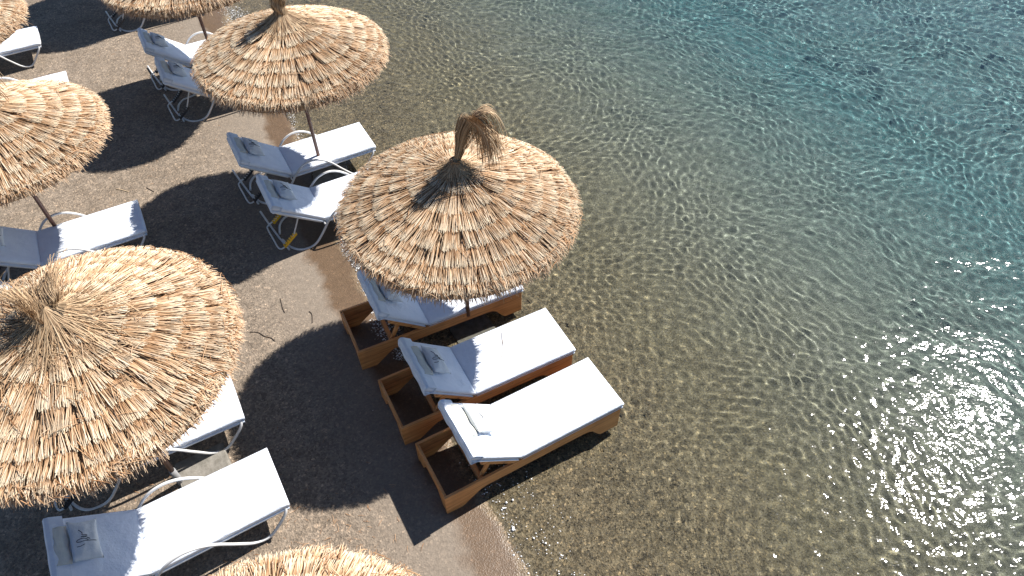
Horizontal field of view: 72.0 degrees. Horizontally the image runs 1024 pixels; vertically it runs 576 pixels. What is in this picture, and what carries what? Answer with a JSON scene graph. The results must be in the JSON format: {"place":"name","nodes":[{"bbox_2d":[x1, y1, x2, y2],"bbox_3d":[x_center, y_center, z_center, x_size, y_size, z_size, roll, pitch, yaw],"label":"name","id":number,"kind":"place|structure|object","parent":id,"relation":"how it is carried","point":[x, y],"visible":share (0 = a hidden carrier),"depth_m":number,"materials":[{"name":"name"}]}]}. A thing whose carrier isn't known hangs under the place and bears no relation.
{"place":"outdoors","nodes":[
{"label":"outdoors","id":0,"kind":"place"},
{"bbox_2d":[0,0,530,575],"bbox_3d":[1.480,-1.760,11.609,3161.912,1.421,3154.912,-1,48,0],"label":"ground","id":1,"kind":"structure","parent":0,"point":[314,416],"depth_m":8.63,"materials":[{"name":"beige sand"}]},
{"bbox_2d":[0,0,28,46],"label":"straw umbrella","id":2,"kind":"object","parent":1,"relation":"on","point":[12,14],"visible":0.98,"depth_m":9.79,"materials":[{"name":"brown"}]},
{"bbox_2d":[0,26,40,67],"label":"metal sun lounger","id":3,"kind":"object","parent":1,"relation":"on","point":[29,39],"visible":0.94,"depth_m":12.58,"materials":[{"name":"white fabric"}]},
{"bbox_2d":[0,71,68,81],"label":"metal sun lounger","id":4,"kind":"object","parent":1,"relation":"on","point":[61,76],"visible":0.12,"depth_m":11.80,"materials":[{"name":"white fabric"}]},
{"bbox_2d":[0,76,112,256],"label":"straw umbrella","id":5,"kind":"object","parent":1,"relation":"on","point":[52,132],"visible":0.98,"depth_m":8.11,"materials":[{"name":"brown"}]},
{"bbox_2d":[0,200,146,281],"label":"metal sun lounger","id":6,"kind":"object","parent":1,"relation":"on","point":[93,232],"visible":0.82,"depth_m":9.24,"materials":[{"name":"white fabric"}]},
{"bbox_2d":[0,251,155,289],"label":"metal sun lounger","id":7,"kind":"object","parent":1,"relation":"on","point":[11,286],"depth_m":8.25,"materials":[{"name":"white metal"}]},
{"bbox_2d":[0,245,246,510],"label":"straw umbrella","id":8,"kind":"object","parent":1,"relation":"on","point":[116,363],"visible":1,"depth_m":5.28,"materials":[{"name":"brown"}]},
{"bbox_2d":[105,9,144,31],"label":"metal sun lounger","id":9,"kind":"object","parent":1,"relation":"on","point":[117,23],"visible":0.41,"depth_m":13.61,"materials":[{"name":"white metal"}]},
{"bbox_2d":[54,376,244,510],"bbox_3d":[-3.940,1.404,7.372,2.016,0.880,1.049,-23,52,-18],"label":"metal sun lounger","id":10,"kind":"object","parent":1,"relation":"on","point":[227,414],"visible":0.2,"depth_m":7.40,"materials":[{"name":"white fabric"}]},
{"bbox_2d":[42,448,289,575],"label":"metal sun lounger","id":11,"kind":"object","parent":1,"relation":"on","point":[160,536],"visible":1,"depth_m":6.62,"materials":[{"name":"white fabric"}]},
{"bbox_2d":[101,0,239,38],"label":"straw umbrella","id":12,"kind":"object","parent":1,"relation":"on","point":[162,9],"visible":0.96,"depth_m":10.09,"materials":[{"name":"brown"}]},
{"bbox_2d":[137,28,212,90],"bbox_3d":[-5.465,-4.292,12.430,2.016,0.880,1.049,-23,52,-18],"label":"metal sun lounger","id":13,"kind":"object","parent":1,"relation":"on","point":[156,44],"visible":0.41,"depth_m":11.98,"materials":[{"name":"white fabric"}]},
{"bbox_2d":[154,56,213,121],"bbox_3d":[-4.868,-3.608,11.822,2.016,0.880,1.049,-23,52,-18],"label":"metal sun lounger","id":14,"kind":"object","parent":1,"relation":"on","point":[174,75],"visible":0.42,"depth_m":11.30,"materials":[{"name":"white fabric"}]},
{"bbox_2d":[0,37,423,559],"bbox_3d":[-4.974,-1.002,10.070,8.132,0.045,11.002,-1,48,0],"label":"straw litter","id":15,"kind":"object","parent":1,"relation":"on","point":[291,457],"visible":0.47,"depth_m":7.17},
{"bbox_2d":[189,0,389,186],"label":"straw umbrella","id":16,"kind":"object","parent":1,"relation":"on","point":[278,56],"visible":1,"depth_m":8.64,"materials":[{"name":"brown"}]},
{"bbox_2d":[226,122,375,204],"bbox_3d":[-3.146,-2.082,10.453,2.016,0.880,1.049,-23,52,-18],"label":"metal sun lounger","id":17,"kind":"object","parent":1,"relation":"on","point":[294,160],"visible":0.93,"depth_m":10.35,"materials":[{"name":"white fabric"}]},
{"bbox_2d":[256,170,356,250],"bbox_3d":[-2.502,-1.383,9.830,2.016,0.880,1.049,-23,52,-18],"label":"metal sun lounger","id":18,"kind":"object","parent":1,"relation":"on","point":[317,203],"visible":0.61,"depth_m":9.53,"materials":[{"name":"white fabric"}]},
{"bbox_2d":[207,542,420,575],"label":"straw umbrella","id":19,"kind":"object","parent":1,"relation":"on","point":[326,562],"visible":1,"depth_m":4.71,"materials":[{"name":"brown"}]},
{"bbox_2d":[340,270,522,369],"bbox_3d":[-0.966,0.088,8.510,2.135,0.913,0.720,-21,51,-17],"label":"wooden sun lounger","id":20,"kind":"object","parent":1,"relation":"on","point":[383,304],"visible":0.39,"depth_m":8.33,"materials":[{"name":"white fabric"}]},
{"bbox_2d":[333,104,585,316],"bbox_3d":[-0.533,-0.447,7.622,2.561,3.326,2.589,-1,48,0],"label":"straw umbrella","id":21,"kind":"object","parent":1,"relation":"on","point":[474,206],"visible":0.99,"depth_m":6.72,"materials":[{"name":"brown"}]},
{"bbox_2d":[378,308,575,444],"bbox_3d":[-0.383,0.813,7.862,2.135,0.913,0.720,-22,52,-18],"label":"wooden sun lounger","id":22,"kind":"object","parent":1,"relation":"on","point":[534,345],"visible":1,"depth_m":7.86,"materials":[{"name":"white fabric"}]},
{"bbox_2d":[415,357,623,513],"bbox_3d":[0.098,1.376,7.359,2.135,0.913,0.720,-23,52,-19],"label":"wooden sun lounger","id":23,"kind":"object","parent":1,"relation":"on","point":[530,423],"visible":1,"depth_m":7.36,"materials":[{"name":"white fabric"}]},
{"bbox_2d":[227,0,1023,575],"bbox_3d":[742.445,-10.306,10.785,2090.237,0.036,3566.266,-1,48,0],"label":"water","id":24,"kind":"structure","parent":0,"point":[779,296],"depth_m":9.42,"materials":[{"name":"teal liquid"}]},
{"bbox_2d":[218,7,584,575],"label":"foam","id":25,"kind":"object","parent":24,"relation":"on","point":[506,502],"visible":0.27,"depth_m":8.64,"materials":[{"name":"white"}]}
]}

